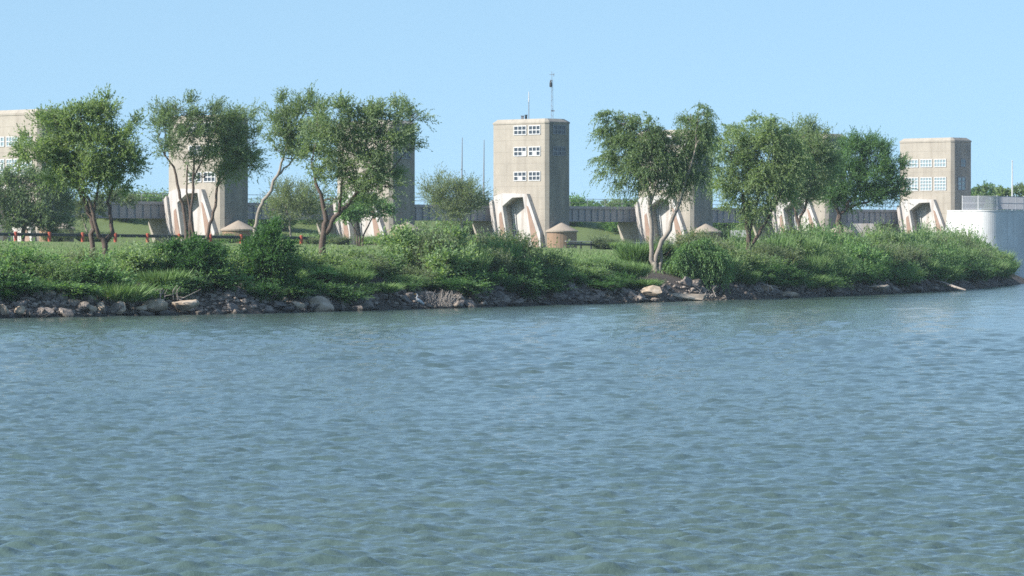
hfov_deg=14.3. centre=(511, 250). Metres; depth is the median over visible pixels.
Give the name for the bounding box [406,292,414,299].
rock
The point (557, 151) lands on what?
window
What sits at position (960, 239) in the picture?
shrub
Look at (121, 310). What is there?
boulder
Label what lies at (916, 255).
shrub
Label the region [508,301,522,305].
rock
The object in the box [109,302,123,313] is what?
rock
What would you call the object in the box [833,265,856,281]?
shrub
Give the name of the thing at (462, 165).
thin mast
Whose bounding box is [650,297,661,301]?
rock
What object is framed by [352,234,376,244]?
shrub
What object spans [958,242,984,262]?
shrub
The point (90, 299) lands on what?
rock
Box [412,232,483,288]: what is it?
shrub
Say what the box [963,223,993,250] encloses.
shrub
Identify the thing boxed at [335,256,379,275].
shrub
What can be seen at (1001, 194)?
tree
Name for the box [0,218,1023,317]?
ground
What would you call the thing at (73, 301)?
rock
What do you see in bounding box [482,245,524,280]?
shrub
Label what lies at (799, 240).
shrub
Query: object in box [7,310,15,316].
rock
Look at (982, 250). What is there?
shrub
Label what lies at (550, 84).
antenna mast
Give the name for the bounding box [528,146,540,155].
window
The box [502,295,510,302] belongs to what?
rock
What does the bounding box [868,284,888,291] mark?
boulder
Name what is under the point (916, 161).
window
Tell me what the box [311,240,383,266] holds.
shrub
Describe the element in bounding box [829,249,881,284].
shrub
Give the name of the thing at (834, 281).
shrub
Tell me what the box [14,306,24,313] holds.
boulder
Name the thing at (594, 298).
rock
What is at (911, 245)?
shrub
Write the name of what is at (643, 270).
shrub
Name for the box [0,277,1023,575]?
water
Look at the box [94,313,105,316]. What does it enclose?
rock
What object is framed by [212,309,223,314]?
rock
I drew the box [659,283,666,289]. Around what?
rock
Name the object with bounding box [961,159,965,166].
window
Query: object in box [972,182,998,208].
tree
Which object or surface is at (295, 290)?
shrub
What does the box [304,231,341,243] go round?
shrub
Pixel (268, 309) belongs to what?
rock
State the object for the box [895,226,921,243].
shrub
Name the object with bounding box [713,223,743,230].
shrub
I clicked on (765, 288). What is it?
boulder
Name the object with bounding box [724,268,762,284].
shrub
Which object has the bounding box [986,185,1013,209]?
tree
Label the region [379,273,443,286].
shrub
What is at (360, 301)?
rock
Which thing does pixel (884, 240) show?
shrub
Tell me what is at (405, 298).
rock
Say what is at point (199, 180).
window
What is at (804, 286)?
rock
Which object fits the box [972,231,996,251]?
shrub
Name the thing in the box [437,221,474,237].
shrub
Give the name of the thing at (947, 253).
shrub
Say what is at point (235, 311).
rock
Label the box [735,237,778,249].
shrub
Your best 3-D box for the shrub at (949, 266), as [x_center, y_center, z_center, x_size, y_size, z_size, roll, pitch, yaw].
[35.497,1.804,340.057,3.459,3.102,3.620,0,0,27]
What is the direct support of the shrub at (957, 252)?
on the ground at (142, 227)
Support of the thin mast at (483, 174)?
on the ground at (142, 227)
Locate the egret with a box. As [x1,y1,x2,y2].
[416,294,423,307]
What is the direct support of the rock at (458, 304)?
on the ground at (142, 227)
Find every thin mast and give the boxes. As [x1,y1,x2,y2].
[461,138,462,225]
[483,157,484,191]
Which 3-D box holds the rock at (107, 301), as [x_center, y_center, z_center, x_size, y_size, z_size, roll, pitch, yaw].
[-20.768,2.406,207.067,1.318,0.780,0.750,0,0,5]
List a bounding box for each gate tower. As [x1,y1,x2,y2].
[0,109,75,241]
[148,115,252,242]
[317,120,421,244]
[472,118,577,247]
[617,129,721,244]
[753,134,855,241]
[879,137,971,233]
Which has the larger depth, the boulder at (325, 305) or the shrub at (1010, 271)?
the shrub at (1010, 271)
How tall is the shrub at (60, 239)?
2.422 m
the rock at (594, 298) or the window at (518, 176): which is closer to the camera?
the rock at (594, 298)
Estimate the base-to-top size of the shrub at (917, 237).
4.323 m
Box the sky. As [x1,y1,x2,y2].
[0,0,1023,209]
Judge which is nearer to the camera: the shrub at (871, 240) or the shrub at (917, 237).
the shrub at (871, 240)
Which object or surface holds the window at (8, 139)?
in the gate tower at (9, 119)
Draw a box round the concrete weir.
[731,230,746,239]
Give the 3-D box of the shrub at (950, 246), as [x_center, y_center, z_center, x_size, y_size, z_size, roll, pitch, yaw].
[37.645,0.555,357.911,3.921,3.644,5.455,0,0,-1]
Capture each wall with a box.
[846,224,875,236]
[945,210,1023,276]
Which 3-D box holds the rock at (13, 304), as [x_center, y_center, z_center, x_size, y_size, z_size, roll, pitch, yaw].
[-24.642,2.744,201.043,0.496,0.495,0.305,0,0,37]
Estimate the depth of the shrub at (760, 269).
282.26 m
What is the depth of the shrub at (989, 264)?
370.32 m
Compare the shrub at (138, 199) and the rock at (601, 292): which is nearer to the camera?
the rock at (601, 292)
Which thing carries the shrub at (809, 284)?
on the ground at (142, 227)
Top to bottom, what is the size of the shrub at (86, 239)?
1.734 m
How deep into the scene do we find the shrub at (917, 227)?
362.88 m
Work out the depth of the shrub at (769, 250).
291.10 m
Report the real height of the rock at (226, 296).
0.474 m
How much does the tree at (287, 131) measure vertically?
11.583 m
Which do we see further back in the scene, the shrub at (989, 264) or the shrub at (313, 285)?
the shrub at (989, 264)
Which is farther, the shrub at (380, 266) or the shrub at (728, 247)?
the shrub at (728, 247)
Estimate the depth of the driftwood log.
331.27 m
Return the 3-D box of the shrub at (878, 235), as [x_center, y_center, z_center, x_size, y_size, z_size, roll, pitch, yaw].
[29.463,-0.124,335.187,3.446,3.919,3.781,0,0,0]
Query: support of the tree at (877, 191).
on the ground at (142, 227)
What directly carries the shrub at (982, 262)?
on the ground at (142, 227)
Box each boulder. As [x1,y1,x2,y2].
[0,304,8,314]
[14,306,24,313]
[88,305,96,311]
[97,302,104,310]
[116,301,125,313]
[135,305,147,310]
[141,299,167,312]
[172,299,199,311]
[292,301,305,308]
[308,296,333,311]
[640,285,661,295]
[669,293,706,300]
[760,285,773,290]
[781,292,798,297]
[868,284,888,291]
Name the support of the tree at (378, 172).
on the ground at (142, 227)
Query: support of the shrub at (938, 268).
on the ground at (142, 227)
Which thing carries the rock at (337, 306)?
on the ground at (142, 227)
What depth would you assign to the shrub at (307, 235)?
415.92 m
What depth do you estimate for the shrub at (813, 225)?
320.91 m
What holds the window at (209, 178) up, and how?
in the gate tower at (231, 214)
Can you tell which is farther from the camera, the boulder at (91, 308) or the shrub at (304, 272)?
the shrub at (304, 272)
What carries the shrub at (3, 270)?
on the ground at (142, 227)
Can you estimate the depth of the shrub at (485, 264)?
243.16 m
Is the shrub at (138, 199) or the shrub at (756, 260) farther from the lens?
the shrub at (138, 199)
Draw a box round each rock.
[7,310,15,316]
[10,301,16,308]
[16,301,26,306]
[23,310,37,317]
[33,290,43,297]
[34,307,53,316]
[38,308,47,315]
[43,290,55,297]
[56,292,67,300]
[58,308,74,316]
[67,299,80,306]
[77,301,89,310]
[79,295,93,303]
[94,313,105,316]
[98,295,115,303]
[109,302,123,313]
[118,312,130,315]
[137,310,154,315]
[156,309,169,315]
[184,292,194,299]
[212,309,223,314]
[221,294,232,299]
[226,303,238,312]
[232,309,243,313]
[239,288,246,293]
[257,297,266,303]
[263,305,273,312]
[273,300,286,308]
[280,306,293,311]
[291,295,309,299]
[297,299,308,307]
[308,304,319,309]
[331,302,342,309]
[349,305,363,310]
[353,297,363,303]
[355,303,373,309]
[361,296,373,305]
[400,294,411,302]
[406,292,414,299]
[412,291,433,296]
[448,291,464,299]
[452,300,461,307]
[464,300,476,307]
[468,289,479,297]
[496,286,505,291]
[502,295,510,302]
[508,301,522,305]
[540,302,551,304]
[551,291,561,296]
[558,293,566,299]
[565,282,576,289]
[575,282,587,288]
[590,294,600,301]
[592,290,604,294]
[619,287,628,294]
[628,290,635,298]
[633,295,643,302]
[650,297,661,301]
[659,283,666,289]
[682,276,692,285]
[692,279,703,286]
[709,285,716,291]
[754,281,766,286]
[793,281,806,291]
[817,286,825,293]
[892,286,899,292]
[909,284,922,291]
[929,286,938,290]
[957,281,965,288]
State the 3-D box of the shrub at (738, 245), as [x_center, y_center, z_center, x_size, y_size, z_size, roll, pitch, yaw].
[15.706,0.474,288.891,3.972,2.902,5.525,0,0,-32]
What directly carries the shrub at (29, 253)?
on the ground at (142, 227)
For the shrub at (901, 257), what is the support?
on the ground at (142, 227)
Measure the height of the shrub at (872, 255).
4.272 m
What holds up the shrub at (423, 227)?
on the ground at (142, 227)
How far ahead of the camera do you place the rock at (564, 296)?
251.14 m
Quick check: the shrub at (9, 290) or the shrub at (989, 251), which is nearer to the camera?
the shrub at (9, 290)
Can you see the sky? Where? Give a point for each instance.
(906, 68)
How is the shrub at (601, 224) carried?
on the ground at (142, 227)
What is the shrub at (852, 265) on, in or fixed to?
on the ground at (142, 227)
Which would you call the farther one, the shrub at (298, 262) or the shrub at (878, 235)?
the shrub at (878, 235)
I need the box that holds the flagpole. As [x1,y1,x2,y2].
[1011,160,1012,195]
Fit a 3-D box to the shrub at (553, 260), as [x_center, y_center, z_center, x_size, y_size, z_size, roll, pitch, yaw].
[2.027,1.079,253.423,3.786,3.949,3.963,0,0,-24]
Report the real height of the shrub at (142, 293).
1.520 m
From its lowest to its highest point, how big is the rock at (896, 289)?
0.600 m
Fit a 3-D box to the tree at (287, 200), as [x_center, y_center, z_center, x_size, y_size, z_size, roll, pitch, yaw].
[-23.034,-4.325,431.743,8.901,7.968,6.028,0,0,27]
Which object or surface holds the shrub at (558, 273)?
on the ground at (142, 227)
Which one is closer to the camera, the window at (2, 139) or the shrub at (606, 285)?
the shrub at (606, 285)
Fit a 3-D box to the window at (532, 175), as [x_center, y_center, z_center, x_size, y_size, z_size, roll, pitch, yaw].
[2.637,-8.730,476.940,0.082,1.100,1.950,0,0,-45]
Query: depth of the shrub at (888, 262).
318.36 m
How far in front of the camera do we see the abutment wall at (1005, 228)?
502.96 m
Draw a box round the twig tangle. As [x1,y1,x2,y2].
[421,288,462,306]
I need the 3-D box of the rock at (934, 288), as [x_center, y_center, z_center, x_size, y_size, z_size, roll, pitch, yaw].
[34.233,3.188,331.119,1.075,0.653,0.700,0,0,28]
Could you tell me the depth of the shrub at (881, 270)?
311.97 m
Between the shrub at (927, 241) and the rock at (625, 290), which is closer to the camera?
the rock at (625, 290)
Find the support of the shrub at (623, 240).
on the ground at (142, 227)
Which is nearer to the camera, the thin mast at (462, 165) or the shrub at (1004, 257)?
the shrub at (1004, 257)
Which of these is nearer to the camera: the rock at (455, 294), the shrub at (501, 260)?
the rock at (455, 294)
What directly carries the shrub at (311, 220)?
on the ground at (142, 227)
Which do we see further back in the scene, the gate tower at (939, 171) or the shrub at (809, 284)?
the gate tower at (939, 171)
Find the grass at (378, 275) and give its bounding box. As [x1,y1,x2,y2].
[0,241,678,280]
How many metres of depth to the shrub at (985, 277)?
361.51 m
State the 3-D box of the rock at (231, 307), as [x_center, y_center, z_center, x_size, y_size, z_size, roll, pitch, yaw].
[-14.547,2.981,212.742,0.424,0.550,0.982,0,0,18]
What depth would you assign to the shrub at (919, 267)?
328.47 m
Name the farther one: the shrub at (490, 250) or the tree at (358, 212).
the tree at (358, 212)
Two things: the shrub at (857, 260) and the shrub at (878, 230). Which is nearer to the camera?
the shrub at (857, 260)
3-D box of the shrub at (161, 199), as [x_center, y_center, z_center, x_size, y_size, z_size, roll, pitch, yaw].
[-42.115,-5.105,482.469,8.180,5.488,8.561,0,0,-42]
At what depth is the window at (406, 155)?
459.31 m
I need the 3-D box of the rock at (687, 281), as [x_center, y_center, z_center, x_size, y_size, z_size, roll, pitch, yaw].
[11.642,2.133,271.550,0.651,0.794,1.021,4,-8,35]
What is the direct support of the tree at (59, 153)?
on the ground at (142, 227)
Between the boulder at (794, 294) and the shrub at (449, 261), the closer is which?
the shrub at (449, 261)
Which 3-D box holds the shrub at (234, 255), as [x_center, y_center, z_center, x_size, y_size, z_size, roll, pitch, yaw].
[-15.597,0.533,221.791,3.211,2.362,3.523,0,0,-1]
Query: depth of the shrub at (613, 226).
529.27 m
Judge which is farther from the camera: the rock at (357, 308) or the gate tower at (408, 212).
the gate tower at (408, 212)
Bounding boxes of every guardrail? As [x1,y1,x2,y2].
[0,231,315,243]
[565,241,672,248]
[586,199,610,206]
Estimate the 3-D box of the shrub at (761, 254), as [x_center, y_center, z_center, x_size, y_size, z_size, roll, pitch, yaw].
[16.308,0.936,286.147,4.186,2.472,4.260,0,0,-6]
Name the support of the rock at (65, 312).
on the ground at (142, 227)
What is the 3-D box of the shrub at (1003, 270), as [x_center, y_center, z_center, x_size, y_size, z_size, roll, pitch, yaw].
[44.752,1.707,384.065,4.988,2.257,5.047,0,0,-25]
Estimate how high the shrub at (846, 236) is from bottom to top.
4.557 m
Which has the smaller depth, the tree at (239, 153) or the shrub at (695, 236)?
the shrub at (695, 236)
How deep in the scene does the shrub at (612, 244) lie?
404.42 m
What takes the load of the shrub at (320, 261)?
on the ground at (142, 227)
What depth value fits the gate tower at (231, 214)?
442.48 m
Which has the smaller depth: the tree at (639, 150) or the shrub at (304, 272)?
the shrub at (304, 272)
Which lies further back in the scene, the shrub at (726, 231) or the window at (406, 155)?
the shrub at (726, 231)
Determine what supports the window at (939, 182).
in the gate tower at (939, 171)
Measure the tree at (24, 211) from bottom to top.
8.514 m
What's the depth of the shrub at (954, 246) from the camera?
365.35 m
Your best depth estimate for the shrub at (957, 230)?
396.30 m
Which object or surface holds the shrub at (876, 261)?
on the ground at (142, 227)
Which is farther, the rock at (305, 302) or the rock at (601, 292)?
the rock at (601, 292)
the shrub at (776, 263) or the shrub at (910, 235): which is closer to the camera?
the shrub at (776, 263)
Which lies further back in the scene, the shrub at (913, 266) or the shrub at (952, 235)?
the shrub at (952, 235)
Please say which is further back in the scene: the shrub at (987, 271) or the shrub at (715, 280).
the shrub at (987, 271)
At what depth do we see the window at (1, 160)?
426.82 m
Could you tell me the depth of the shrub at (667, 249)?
279.61 m
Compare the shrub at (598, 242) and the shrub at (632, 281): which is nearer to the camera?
the shrub at (632, 281)
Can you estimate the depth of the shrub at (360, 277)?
227.68 m
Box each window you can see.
[0,137,4,146]
[0,159,4,175]
[6,136,17,146]
[6,159,17,173]
[189,172,201,181]
[203,172,215,181]
[397,149,410,158]
[514,125,526,134]
[514,147,526,155]
[514,172,526,180]
[528,125,540,134]
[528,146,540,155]
[528,171,540,180]
[553,125,565,134]
[553,146,565,155]
[906,177,918,190]
[907,159,918,167]
[920,159,931,166]
[920,177,931,190]
[934,159,945,166]
[934,177,945,190]
[958,177,965,190]
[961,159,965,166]
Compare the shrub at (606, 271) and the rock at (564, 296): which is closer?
the rock at (564, 296)
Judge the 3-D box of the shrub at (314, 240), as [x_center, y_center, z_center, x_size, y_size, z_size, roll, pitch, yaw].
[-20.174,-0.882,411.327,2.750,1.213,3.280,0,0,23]
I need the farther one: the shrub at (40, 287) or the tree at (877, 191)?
the tree at (877, 191)
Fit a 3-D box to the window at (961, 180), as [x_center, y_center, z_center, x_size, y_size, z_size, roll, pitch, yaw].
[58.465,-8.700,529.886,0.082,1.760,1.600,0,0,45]
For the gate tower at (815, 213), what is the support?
on the ground at (142, 227)
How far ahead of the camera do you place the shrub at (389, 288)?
229.10 m
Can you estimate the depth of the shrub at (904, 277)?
321.29 m
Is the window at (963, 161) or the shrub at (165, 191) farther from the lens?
the window at (963, 161)
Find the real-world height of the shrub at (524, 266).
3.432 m
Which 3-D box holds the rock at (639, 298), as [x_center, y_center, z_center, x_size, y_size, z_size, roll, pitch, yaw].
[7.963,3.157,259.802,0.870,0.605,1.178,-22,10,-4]
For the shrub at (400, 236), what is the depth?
242.56 m
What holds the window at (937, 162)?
in the gate tower at (939, 171)
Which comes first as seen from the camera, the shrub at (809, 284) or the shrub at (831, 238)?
the shrub at (809, 284)
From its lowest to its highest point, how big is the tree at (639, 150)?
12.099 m
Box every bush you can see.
[133,230,234,293]
[232,211,305,291]
[661,236,737,291]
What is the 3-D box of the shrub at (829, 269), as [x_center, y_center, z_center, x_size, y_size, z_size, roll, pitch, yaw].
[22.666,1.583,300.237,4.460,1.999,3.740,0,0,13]
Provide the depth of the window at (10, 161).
425.57 m
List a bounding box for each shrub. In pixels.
[0,234,69,279]
[0,237,30,276]
[0,249,44,294]
[0,274,34,301]
[10,276,57,293]
[23,255,94,283]
[40,227,73,241]
[40,276,111,298]
[59,244,118,272]
[71,229,109,241]
[72,244,144,288]
[81,183,149,221]
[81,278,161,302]
[105,240,163,261]
[109,236,172,273]
[128,184,168,201]
[128,188,168,199]
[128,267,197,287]
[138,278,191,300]
[144,233,187,247]
[149,269,214,295]
[193,254,259,293]
[218,239,241,268]
[220,233,243,242]
[227,245,265,279]
[242,274,288,303]
[248,198,269,234]
[257,197,301,229]
[267,267,312,284]
[268,249,312,271]
[273,282,318,298]
[280,276,335,291]
[284,241,352,280]
[290,231,320,243]
[297,191,334,223]
[298,236,319,243]
[298,258,345,281]
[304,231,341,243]
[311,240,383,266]
[317,279,375,305]
[324,267,377,284]
[326,234,355,244]
[327,251,401,275]
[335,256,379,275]
[341,284,377,295]
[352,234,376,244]
[358,280,407,293]
[363,216,452,269]
[364,245,410,276]
[376,277,424,292]
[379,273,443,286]
[389,264,437,286]
[404,215,441,241]
[407,225,461,268]
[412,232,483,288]
[415,216,484,252]
[422,276,476,291]
[434,268,497,298]
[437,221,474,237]
[452,244,493,276]
[453,232,501,272]
[454,264,511,291]
[457,232,495,249]
[472,224,516,252]
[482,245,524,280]
[483,226,551,263]
[493,235,550,282]
[493,269,549,301]
[517,276,580,294]
[521,264,574,293]
[528,237,575,275]
[528,247,570,268]
[561,254,597,268]
[563,267,597,287]
[567,264,604,277]
[569,190,590,225]
[571,260,614,280]
[579,256,630,272]
[584,278,627,291]
[586,274,630,285]
[587,232,618,249]
[594,222,618,232]
[597,201,630,234]
[601,241,625,249]
[606,237,633,246]
[610,239,664,263]
[610,269,639,288]
[613,260,654,277]
[624,277,666,288]
[635,234,678,261]
[661,224,721,247]
[662,265,696,276]
[688,235,742,254]
[709,275,737,284]
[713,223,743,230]
[715,238,770,275]
[718,256,744,275]
[720,223,754,246]
[720,225,754,239]
[720,238,747,252]
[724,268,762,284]
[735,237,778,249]
[736,236,770,253]
[739,249,772,266]
[742,231,803,254]
[742,240,794,264]
[744,265,777,282]
[747,255,783,285]
[764,212,822,242]
[765,226,820,258]
[765,254,791,277]
[765,269,804,287]
[769,231,828,259]
[773,242,809,269]
[779,259,808,288]
[791,256,825,275]
[799,252,836,272]
[800,235,833,256]
[800,269,820,288]
[802,216,837,240]
[805,224,837,247]
[806,259,845,276]
[806,272,832,287]
[808,218,845,251]
[817,273,852,289]
[824,253,847,267]
[825,242,851,262]
[828,219,866,243]
[828,230,887,267]
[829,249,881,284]
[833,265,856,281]
[838,258,875,287]
[839,238,870,252]
[840,247,870,282]
[841,237,878,251]
[843,231,887,247]
[854,254,890,266]
[855,227,886,244]
[859,258,895,284]
[860,217,901,238]
[863,219,906,244]
[868,244,898,266]
[868,248,901,278]
[870,240,914,269]
[872,233,906,248]
[884,245,922,270]
[884,264,925,287]
[888,239,935,268]
[889,230,926,248]
[890,239,939,266]
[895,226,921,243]
[896,217,931,235]
[903,230,940,259]
[905,267,927,281]
[906,227,935,245]
[906,259,931,275]
[914,221,949,249]
[915,230,962,248]
[915,247,939,279]
[918,261,941,273]
[919,221,955,233]
[921,258,940,277]
[926,239,955,264]
[926,254,943,278]
[932,227,969,247]
[932,244,952,263]
[933,257,954,284]
[934,223,966,246]
[936,257,961,285]
[938,233,959,254]
[938,237,961,254]
[941,222,972,241]
[942,226,976,246]
[942,228,978,248]
[943,265,964,281]
[944,247,967,279]
[945,252,975,280]
[945,260,971,280]
[950,251,969,280]
[955,243,979,264]
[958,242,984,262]
[962,255,1000,281]
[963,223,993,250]
[967,242,993,261]
[968,250,996,280]
[969,256,991,268]
[971,267,995,279]
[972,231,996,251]
[980,259,1004,274]
[983,246,1014,262]
[983,247,1007,259]
[989,256,1022,279]
[990,260,1012,276]
[994,247,1017,262]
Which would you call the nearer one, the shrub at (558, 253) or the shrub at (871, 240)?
the shrub at (558, 253)
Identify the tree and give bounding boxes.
[0,161,85,241]
[2,83,153,259]
[67,183,141,231]
[143,89,235,238]
[199,97,272,240]
[250,174,336,235]
[253,79,338,234]
[284,88,441,254]
[331,191,398,245]
[410,163,499,241]
[584,100,725,272]
[600,200,619,206]
[620,198,631,206]
[630,197,638,206]
[702,109,821,253]
[763,112,849,228]
[809,125,917,235]
[971,179,994,209]
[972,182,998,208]
[982,187,1021,209]
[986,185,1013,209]
[1011,182,1023,196]
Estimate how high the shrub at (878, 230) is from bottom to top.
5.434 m
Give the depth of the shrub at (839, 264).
304.02 m
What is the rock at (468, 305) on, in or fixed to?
on the ground at (142, 227)
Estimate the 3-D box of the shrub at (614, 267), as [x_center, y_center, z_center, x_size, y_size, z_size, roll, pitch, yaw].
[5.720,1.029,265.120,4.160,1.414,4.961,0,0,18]
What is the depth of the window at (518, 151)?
478.60 m
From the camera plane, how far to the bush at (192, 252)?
213.88 m
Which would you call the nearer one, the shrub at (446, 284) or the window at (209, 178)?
the shrub at (446, 284)
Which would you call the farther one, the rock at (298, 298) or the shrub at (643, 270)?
the shrub at (643, 270)
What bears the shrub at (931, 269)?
on the ground at (142, 227)
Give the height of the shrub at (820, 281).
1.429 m
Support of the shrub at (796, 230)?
on the ground at (142, 227)
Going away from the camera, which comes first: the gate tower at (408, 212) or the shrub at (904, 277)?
the shrub at (904, 277)
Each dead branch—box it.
[159,285,200,300]
[695,285,716,297]
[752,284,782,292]
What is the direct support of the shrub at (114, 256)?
on the ground at (142, 227)
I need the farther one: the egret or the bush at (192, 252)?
the egret
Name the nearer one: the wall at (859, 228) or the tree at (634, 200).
the wall at (859, 228)
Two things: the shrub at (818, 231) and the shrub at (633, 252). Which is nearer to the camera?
the shrub at (633, 252)
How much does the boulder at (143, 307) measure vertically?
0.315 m
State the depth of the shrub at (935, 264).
333.98 m
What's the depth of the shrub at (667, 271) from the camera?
274.80 m
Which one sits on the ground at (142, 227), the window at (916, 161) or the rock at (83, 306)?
the rock at (83, 306)
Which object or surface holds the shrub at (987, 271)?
on the ground at (142, 227)
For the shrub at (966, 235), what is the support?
on the ground at (142, 227)
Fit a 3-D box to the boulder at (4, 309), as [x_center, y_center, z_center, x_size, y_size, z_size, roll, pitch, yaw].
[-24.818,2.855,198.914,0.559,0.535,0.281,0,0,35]
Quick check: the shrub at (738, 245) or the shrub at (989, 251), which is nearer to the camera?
the shrub at (738, 245)
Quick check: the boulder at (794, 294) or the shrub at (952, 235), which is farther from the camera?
the shrub at (952, 235)
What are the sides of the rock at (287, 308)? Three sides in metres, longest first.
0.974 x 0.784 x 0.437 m
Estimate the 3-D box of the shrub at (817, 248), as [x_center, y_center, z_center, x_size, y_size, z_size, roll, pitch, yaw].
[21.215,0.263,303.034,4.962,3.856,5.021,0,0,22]
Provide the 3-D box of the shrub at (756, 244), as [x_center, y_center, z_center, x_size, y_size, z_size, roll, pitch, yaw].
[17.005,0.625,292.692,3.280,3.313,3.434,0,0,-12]
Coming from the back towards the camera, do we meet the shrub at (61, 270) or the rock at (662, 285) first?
the rock at (662, 285)
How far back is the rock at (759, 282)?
282.07 m
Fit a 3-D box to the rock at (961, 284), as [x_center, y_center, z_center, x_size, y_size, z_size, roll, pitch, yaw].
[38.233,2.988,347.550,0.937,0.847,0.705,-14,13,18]
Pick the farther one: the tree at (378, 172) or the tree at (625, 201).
the tree at (625, 201)
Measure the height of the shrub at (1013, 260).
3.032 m
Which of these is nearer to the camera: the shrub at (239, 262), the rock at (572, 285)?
the shrub at (239, 262)
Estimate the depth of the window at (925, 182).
531.83 m
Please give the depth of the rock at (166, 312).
207.98 m
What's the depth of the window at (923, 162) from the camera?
531.83 m
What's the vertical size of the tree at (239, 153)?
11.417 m
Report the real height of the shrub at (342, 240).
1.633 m
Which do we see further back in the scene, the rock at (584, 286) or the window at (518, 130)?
the window at (518, 130)
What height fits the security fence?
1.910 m
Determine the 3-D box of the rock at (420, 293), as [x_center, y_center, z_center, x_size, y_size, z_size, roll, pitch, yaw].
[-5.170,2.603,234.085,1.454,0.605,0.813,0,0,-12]
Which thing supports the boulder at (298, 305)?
on the rock
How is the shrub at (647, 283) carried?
on the ground at (142, 227)
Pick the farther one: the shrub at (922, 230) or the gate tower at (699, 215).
the gate tower at (699, 215)
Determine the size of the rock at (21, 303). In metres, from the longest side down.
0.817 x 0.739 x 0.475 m
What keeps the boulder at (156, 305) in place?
on the rock at (166, 312)
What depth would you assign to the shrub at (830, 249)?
307.17 m
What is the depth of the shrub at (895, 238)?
335.98 m
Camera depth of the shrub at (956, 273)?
338.17 m
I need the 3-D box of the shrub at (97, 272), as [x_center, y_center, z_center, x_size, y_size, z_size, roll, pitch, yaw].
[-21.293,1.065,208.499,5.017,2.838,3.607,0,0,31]
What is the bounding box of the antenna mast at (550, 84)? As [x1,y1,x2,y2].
[549,74,554,116]
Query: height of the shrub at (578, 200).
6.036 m
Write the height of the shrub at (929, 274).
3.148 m
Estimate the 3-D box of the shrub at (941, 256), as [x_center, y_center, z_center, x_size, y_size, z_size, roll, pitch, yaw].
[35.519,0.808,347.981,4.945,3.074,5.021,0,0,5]
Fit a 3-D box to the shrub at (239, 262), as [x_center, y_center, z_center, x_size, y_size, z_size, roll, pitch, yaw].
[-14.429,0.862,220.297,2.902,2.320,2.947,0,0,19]
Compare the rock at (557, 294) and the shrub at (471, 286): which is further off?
the rock at (557, 294)
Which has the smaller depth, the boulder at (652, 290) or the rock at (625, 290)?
the rock at (625, 290)
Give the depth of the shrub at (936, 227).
388.58 m
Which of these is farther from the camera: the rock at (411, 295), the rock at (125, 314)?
the rock at (411, 295)
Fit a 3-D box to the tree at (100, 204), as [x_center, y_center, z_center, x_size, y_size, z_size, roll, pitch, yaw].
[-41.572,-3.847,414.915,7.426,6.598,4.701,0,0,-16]
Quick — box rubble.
[0,277,1010,317]
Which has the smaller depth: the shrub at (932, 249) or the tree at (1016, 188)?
the shrub at (932, 249)
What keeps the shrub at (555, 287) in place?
on the ground at (142, 227)
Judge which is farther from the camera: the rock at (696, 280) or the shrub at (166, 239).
the rock at (696, 280)
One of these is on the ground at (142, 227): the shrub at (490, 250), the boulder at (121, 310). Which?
the shrub at (490, 250)
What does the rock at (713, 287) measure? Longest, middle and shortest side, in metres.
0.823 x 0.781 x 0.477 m
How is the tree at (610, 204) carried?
on the ground at (142, 227)
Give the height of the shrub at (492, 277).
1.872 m
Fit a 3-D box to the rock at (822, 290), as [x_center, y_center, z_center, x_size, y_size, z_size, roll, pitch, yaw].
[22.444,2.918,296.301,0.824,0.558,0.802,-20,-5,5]
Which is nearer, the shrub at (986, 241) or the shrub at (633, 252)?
the shrub at (633, 252)
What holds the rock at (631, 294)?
on the ground at (142, 227)
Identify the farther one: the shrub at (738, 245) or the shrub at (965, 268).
the shrub at (965, 268)
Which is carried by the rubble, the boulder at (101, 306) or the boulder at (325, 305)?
the boulder at (101, 306)
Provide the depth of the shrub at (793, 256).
295.65 m
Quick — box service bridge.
[67,192,898,223]
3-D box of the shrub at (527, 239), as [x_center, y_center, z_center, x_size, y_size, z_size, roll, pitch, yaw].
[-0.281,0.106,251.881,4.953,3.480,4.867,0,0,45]
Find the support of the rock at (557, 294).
on the ground at (142, 227)
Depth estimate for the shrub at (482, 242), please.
251.59 m
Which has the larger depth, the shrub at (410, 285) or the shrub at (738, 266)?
the shrub at (738, 266)
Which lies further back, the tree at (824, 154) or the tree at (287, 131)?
the tree at (824, 154)
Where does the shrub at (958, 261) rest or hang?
on the ground at (142, 227)
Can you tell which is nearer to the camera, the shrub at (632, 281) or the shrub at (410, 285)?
the shrub at (410, 285)
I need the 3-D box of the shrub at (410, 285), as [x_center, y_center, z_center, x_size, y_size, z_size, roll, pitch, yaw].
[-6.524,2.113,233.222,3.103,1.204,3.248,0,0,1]
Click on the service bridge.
(156, 210)
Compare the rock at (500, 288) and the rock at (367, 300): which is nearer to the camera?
the rock at (367, 300)
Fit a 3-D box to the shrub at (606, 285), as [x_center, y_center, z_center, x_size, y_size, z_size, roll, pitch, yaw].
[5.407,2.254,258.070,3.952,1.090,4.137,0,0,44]
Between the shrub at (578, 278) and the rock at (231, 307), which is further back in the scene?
the shrub at (578, 278)
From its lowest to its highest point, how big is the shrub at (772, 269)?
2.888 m
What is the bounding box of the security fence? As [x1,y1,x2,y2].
[962,195,1023,209]
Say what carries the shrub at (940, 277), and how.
on the ground at (142, 227)

